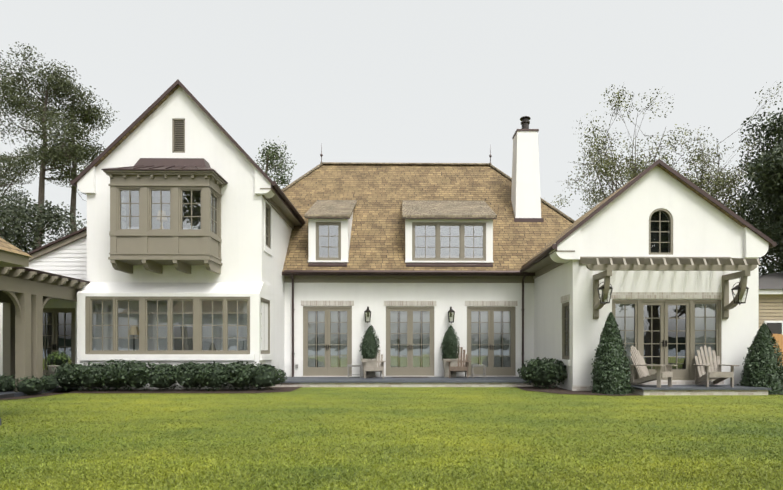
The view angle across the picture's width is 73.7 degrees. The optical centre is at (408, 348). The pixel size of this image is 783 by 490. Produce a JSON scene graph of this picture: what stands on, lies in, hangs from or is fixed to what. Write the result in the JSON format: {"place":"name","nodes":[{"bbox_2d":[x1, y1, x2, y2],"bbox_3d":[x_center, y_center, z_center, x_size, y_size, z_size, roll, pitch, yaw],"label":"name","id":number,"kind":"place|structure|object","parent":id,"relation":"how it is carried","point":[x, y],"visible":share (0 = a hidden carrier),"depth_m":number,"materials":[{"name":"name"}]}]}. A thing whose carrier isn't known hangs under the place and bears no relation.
{"place":"outdoors","nodes":[
{"label":"outdoors","id":0,"kind":"place"},
{"bbox_2d":[0,144,48,203],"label":"tree","id":1,"kind":"object","parent":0,"point":[19,163],"depth_m":39.70,"materials":[{"name":"green plant"}]},
{"bbox_2d":[0,190,86,252],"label":"tree","id":2,"kind":"object","parent":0,"point":[15,234],"depth_m":29.29,"materials":[{"name":"green plant"}]},
{"bbox_2d":[0,41,105,248],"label":"pine","id":3,"kind":"object","parent":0,"point":[20,100],"depth_m":34.19,"materials":[{"name":"green plant"}]},
{"bbox_2d":[18,59,116,232],"bbox_3d":[-23.401,-9.037,36.151,6.473,20.571,8.190,0,0,-1],"label":"pine","id":4,"kind":"object","parent":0,"point":[89,113],"depth_m":35.33,"materials":[{"name":"green plant"}]},
{"bbox_2d":[254,136,296,189],"bbox_3d":[-9.833,-6.604,35.732,4.590,15.715,4.876,0,0,-1],"label":"tree","id":5,"kind":"object","parent":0,"point":[272,158],"depth_m":35.82,"materials":[{"name":"green plant"}]},
{"bbox_2d":[43,119,720,379],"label":"window frames","id":6,"kind":"structure","parent":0,"point":[688,373],"depth_m":15.80,"materials":[{"name":"brown wood"}]},
{"bbox_2d":[43,122,715,369],"bbox_3d":[-1.810,-2.984,16.996,21.317,7.951,4.526,0,0,-1],"label":"window glass","id":7,"kind":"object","parent":6,"relation":"in","point":[338,355],"depth_m":15.43,"materials":[{"name":"grey glass"}]},
{"bbox_2d":[0,387,782,489],"bbox_3d":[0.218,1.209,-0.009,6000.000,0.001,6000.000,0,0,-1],"label":"ground","id":8,"kind":"structure","parent":0,"point":[347,390],"depth_m":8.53,"materials":[{"name":"green plant"}]},
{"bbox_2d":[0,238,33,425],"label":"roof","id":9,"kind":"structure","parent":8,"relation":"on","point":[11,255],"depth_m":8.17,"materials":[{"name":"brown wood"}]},
{"bbox_2d":[0,257,86,375],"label":"house annex","id":10,"kind":"object","parent":8,"relation":"on","point":[55,303],"visible":0.04,"depth_m":17.32,"materials":[{"name":"paint"}]},
{"bbox_2d":[25,227,86,280],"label":"siding wall","id":11,"kind":"structure","parent":10,"relation":"attached to","point":[72,247],"depth_m":17.31,"materials":[{"name":"white wood"}]},
{"bbox_2d":[77,282,271,388],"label":"wall","id":12,"kind":"structure","parent":8,"relation":"on","point":[255,292],"depth_m":15.38,"materials":[{"name":"paint"}]},
{"bbox_2d":[87,86,291,374],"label":"wall","id":13,"kind":"structure","parent":8,"relation":"on","point":[246,257],"depth_m":15.81,"materials":[{"name":"white paint"}]},
{"bbox_2d":[103,170,226,273],"bbox_3d":[-7.035,-3.631,15.221,3.058,2.740,1.140,0,0,-1],"label":"bay window","id":14,"kind":"structure","parent":13,"relation":"attached to","point":[149,248],"depth_m":14.80,"materials":[{"name":"beige wood"}]},
{"bbox_2d":[101,158,227,183],"bbox_3d":[-7.030,-5.304,15.196,3.128,0.615,1.190,0,0,-1],"label":"bay window roof","id":15,"kind":"structure","parent":14,"relation":"on","point":[181,164],"depth_m":15.25,"materials":[{"name":"brown metal"}]},
{"bbox_2d":[77,167,274,197],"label":"house eave corbels","id":16,"kind":"object","parent":13,"relation":"attached to","point":[86,183],"visible":0.69,"depth_m":15.71,"materials":[{"name":"white paint"}]},
{"bbox_2d":[70,79,305,228],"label":"roof trim","id":17,"kind":"structure","parent":13,"relation":"on","point":[281,204],"depth_m":15.66,"materials":[{"name":"brown wood"}]},
{"bbox_2d":[0,377,771,398],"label":"terraces","id":18,"kind":"object","parent":8,"relation":"on","point":[487,382],"visible":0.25,"depth_m":16.30,"materials":[{"name":"stone"}]},
{"bbox_2d":[0,373,62,394],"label":"bed shrubs","id":19,"kind":"object","parent":18,"relation":"on","point":[32,385],"visible":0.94,"depth_m":13.23,"materials":[{"name":"green plant"}]},
{"bbox_2d":[0,267,89,391],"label":"breezeway timber","id":20,"kind":"object","parent":18,"relation":"on","point":[26,294],"visible":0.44,"depth_m":13.71,"materials":[{"name":"brown wood"}]},
{"bbox_2d":[46,351,71,374],"bbox_3d":[-10.245,0.589,15.309,0.688,1.040,0.674,0,0,-21],"label":"urn planter","id":21,"kind":"object","parent":18,"relation":"on","point":[57,359],"visible":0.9,"depth_m":15.12,"materials":[{"name":"stone"}]},
{"bbox_2d":[347,365,360,377],"bbox_3d":[-1.888,0.796,18.213,0.480,0.455,0.400,0,0,-1],"label":"side table","id":22,"kind":"object","parent":18,"relation":"on","point":[355,366],"visible":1,"depth_m":18.03,"materials":[{"name":"grey wood"}]},
{"bbox_2d":[359,325,379,376],"bbox_3d":[-1.384,0.085,18.672,0.773,1.877,0.804,0,0,-22],"label":"potted topiary","id":23,"kind":"object","parent":18,"relation":"on","point":[369,346],"visible":1,"depth_m":18.48,"materials":[{"name":"plant"}]},
{"bbox_2d":[362,348,386,377],"bbox_3d":[-1.196,0.471,18.296,0.870,1.110,1.121,0,0,-1],"label":"chair","id":24,"kind":"object","parent":18,"relation":"on","point":[380,368],"visible":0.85,"depth_m":17.88,"materials":[{"name":"brown wood"}]},
{"bbox_2d":[440,325,459,376],"bbox_3d":[1.493,0.093,18.718,0.702,1.860,0.820,0,0,-1],"label":"potted topiary","id":25,"kind":"object","parent":18,"relation":"on","point":[450,349],"visible":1,"depth_m":18.52,"materials":[{"name":"plant"}]},
{"bbox_2d":[446,346,470,377],"bbox_3d":[1.758,0.471,18.343,0.840,1.110,1.076,0,0,5],"label":"chair","id":26,"kind":"object","parent":18,"relation":"on","point":[460,367],"visible":0.81,"depth_m":18.48,"materials":[{"name":"brown wood"}]},
{"bbox_2d":[471,365,485,377],"bbox_3d":[2.442,0.796,18.274,0.480,0.455,0.400,0,0,-1],"label":"side table","id":27,"kind":"object","parent":18,"relation":"on","point":[483,366],"visible":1,"depth_m":18.10,"materials":[{"name":"grey wood"}]},
{"bbox_2d":[628,346,676,387],"bbox_3d":[6.553,0.471,14.184,0.840,1.110,1.076,0,0,-39],"label":"chair","id":28,"kind":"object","parent":18,"relation":"on","point":[639,364],"depth_m":14.20,"materials":[{"name":"beige wood"}]},
{"bbox_2d":[693,346,738,386],"bbox_3d":[8.296,0.471,14.234,0.840,1.110,1.076,0,0,7],"label":"chair","id":29,"kind":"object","parent":18,"relation":"on","point":[715,372],"depth_m":14.45,"materials":[{"name":"beige wood"}]},
{"bbox_2d":[0,387,782,399],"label":"mulch beds","id":30,"kind":"object","parent":8,"relation":"on","point":[558,390],"visible":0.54,"depth_m":14.53,"materials":[{"name":"brown soil"}]},
{"bbox_2d":[49,359,286,390],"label":"hedge","id":31,"kind":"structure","parent":30,"relation":"on","point":[119,374],"depth_m":14.47,"materials":[{"name":"green plant"}]},
{"bbox_2d":[517,357,566,388],"bbox_3d":[4.038,0.733,15.605,1.520,0.960,1.282,0,0,-1],"label":"shrub","id":32,"kind":"object","parent":30,"relation":"on","point":[545,373],"visible":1,"depth_m":15.28,"materials":[{"name":"green plant"}]},
{"bbox_2d":[285,283,533,376],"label":"wall","id":33,"kind":"structure","parent":8,"relation":"on","point":[373,297],"depth_m":18.99,"materials":[{"name":"white paint"}]},
{"bbox_2d":[295,364,428,377],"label":"house exterior fittings","id":34,"kind":"object","parent":33,"relation":"attached to","point":[296,365],"visible":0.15,"depth_m":18.34,"materials":[{"name":"grey"}]},
{"bbox_2d":[364,307,370,322],"bbox_3d":[-1.472,-1.211,18.822,0.250,0.620,0.295,0,0,-1],"label":"wall lantern","id":35,"kind":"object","parent":33,"relation":"attached to","point":[367,311],"depth_m":18.72,"materials":[{"name":"brown metal"}]},
{"bbox_2d":[448,307,454,322],"bbox_3d":[1.538,-1.211,18.864,0.250,0.620,0.295,0,0,-1],"label":"wall lantern","id":36,"kind":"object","parent":33,"relation":"attached to","point":[451,311],"depth_m":18.77,"materials":[{"name":"brown metal"}]},
{"bbox_2d":[590,312,634,394],"bbox_3d":[5.452,0.136,14.101,1.126,2.262,1.327,0,0,-1],"label":"conical shrub","id":37,"kind":"object","parent":8,"relation":"on","point":[611,372],"visible":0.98,"depth_m":13.86,"materials":[{"name":"green plant"}]},
{"bbox_2d":[534,165,758,390],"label":"wall","id":38,"kind":"structure","parent":8,"relation":"on","point":[618,226],"depth_m":14.80,"materials":[{"name":"white paint"}]},
{"bbox_2d":[519,159,776,278],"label":"roof trim","id":39,"kind":"structure","parent":38,"relation":"on","point":[540,262],"depth_m":14.70,"materials":[{"name":"brown wood"}]},
{"bbox_2d":[549,227,768,262],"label":"house eave corbels","id":40,"kind":"object","parent":38,"relation":"attached to","point":[756,246],"visible":0.75,"depth_m":14.71,"materials":[{"name":"white paint"}]},
{"bbox_2d":[579,257,760,318],"bbox_3d":[6.975,-1.711,14.123,4.510,1.760,1.330,0,0,-1],"label":"pergola","id":41,"kind":"object","parent":38,"relation":"attached to","point":[607,266],"visible":0.9,"depth_m":13.86,"materials":[{"name":"wood"}]},
{"bbox_2d":[597,282,612,303],"bbox_3d":[5.310,-1.546,14.114,0.415,0.750,0.310,0,0,-1],"label":"hanging lantern","id":42,"kind":"object","parent":41,"relation":"hanging from","point":[602,289],"visible":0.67,"depth_m":14.02,"materials":[{"name":"brown metal"}]},
{"bbox_2d":[731,282,748,304],"bbox_3d":[8.990,-1.546,14.166,0.415,0.750,0.310,0,0,-1],"label":"hanging lantern","id":43,"kind":"object","parent":41,"relation":"hanging from","point":[737,287],"visible":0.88,"depth_m":14.14,"materials":[{"name":"brown metal"}]},
{"bbox_2d":[725,108,782,275],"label":"tree","id":44,"kind":"object","parent":8,"relation":"on","point":[772,131],"depth_m":32.43,"materials":[{"name":"green plant"}]},
{"bbox_2d":[737,323,782,394],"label":"conical shrub","id":45,"kind":"object","parent":8,"relation":"on","point":[760,366],"visible":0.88,"depth_m":13.96,"materials":[{"name":"green plant"}]},
{"bbox_2d":[740,140,782,275],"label":"tree","id":46,"kind":"object","parent":8,"relation":"on","point":[768,167],"depth_m":28.24,"materials":[{"name":"green plant"}]},
{"bbox_2d":[759,273,782,334],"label":"neighbour house","id":47,"kind":"structure","parent":8,"relation":"on","point":[771,301],"depth_m":24.23,"materials":[{"name":"beige"}]},
{"bbox_2d":[773,334,782,365],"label":"neighbour fence","id":48,"kind":"object","parent":8,"relation":"on","point":[779,338],"visible":0.06,"depth_m":20.19,"materials":[{"name":"brown wood"}]},
{"bbox_2d":[0,0,782,274],"label":"sky","id":49,"kind":"structure","parent":0,"point":[368,81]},
{"bbox_2d":[80,199,723,384],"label":"house trim and gutters","id":50,"kind":"structure","parent":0,"point":[403,276],"depth_m":18.52,"materials":[{"name":"white paint"}]},
{"bbox_2d":[282,162,574,271],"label":"house roof","id":51,"kind":"structure","parent":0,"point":[379,192],"depth_m":21.43,"materials":[{"name":"brown wood"}]},
{"bbox_2d":[308,213,352,262],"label":"dormer wall","id":52,"kind":"structure","parent":51,"relation":"on","point":[346,225],"depth_m":18.93,"materials":[{"name":"white paint"}]},
{"bbox_2d":[304,200,356,266],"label":"dormer roof","id":53,"kind":"structure","parent":52,"relation":"on","point":[331,209],"depth_m":19.10,"materials":[{"name":"brown wood"}]},
{"bbox_2d":[320,143,491,164],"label":"roof finials","id":54,"kind":"object","parent":51,"relation":"on","point":[321,155],"visible":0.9,"depth_m":23.43,"materials":[{"name":"black metal"}]},
{"bbox_2d":[405,219,492,260],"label":"dormer wall","id":55,"kind":"structure","parent":51,"relation":"on","point":[408,239],"depth_m":18.98,"materials":[{"name":"white paint"}]},
{"bbox_2d":[402,200,496,266],"bbox_3d":[1.451,-4.785,20.730,3.403,3.668,3.900,0,0,-1],"label":"dormer","id":56,"kind":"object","parent":55,"relation":"on","point":[420,209],"depth_m":19.09,"materials":[{"name":"brown wood"}]},
{"bbox_2d":[511,116,543,221],"bbox_3d":[4.770,-6.776,21.252,1.160,5.370,1.110,0,0,-1],"label":"house chimney","id":57,"kind":"object","parent":51,"relation":"on","point":[525,197],"visible":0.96,"depth_m":20.83,"materials":[{"name":"white paint"}]},
{"bbox_2d":[551,194,569,207],"bbox_3d":[10.087,-5.449,41.386,6.364,13.360,5.322,0,0,-1],"label":"spring tree","id":58,"kind":"object","parent":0,"point":[558,202],"depth_m":39.50,"materials":[{"name":"green plant"}]},
{"bbox_2d":[557,84,724,215],"bbox_3d":[14.826,-7.819,34.826,10.652,18.134,10.957,0,0,-1],"label":"spring tree","id":59,"kind":"object","parent":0,"point":[608,170],"depth_m":33.09,"materials":[{"name":"green plant"}]},
{"bbox_2d":[673,82,781,214],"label":"spring tree","id":60,"kind":"object","parent":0,"point":[723,181],"depth_m":34.13,"materials":[{"name":"green plant"}]}
]}

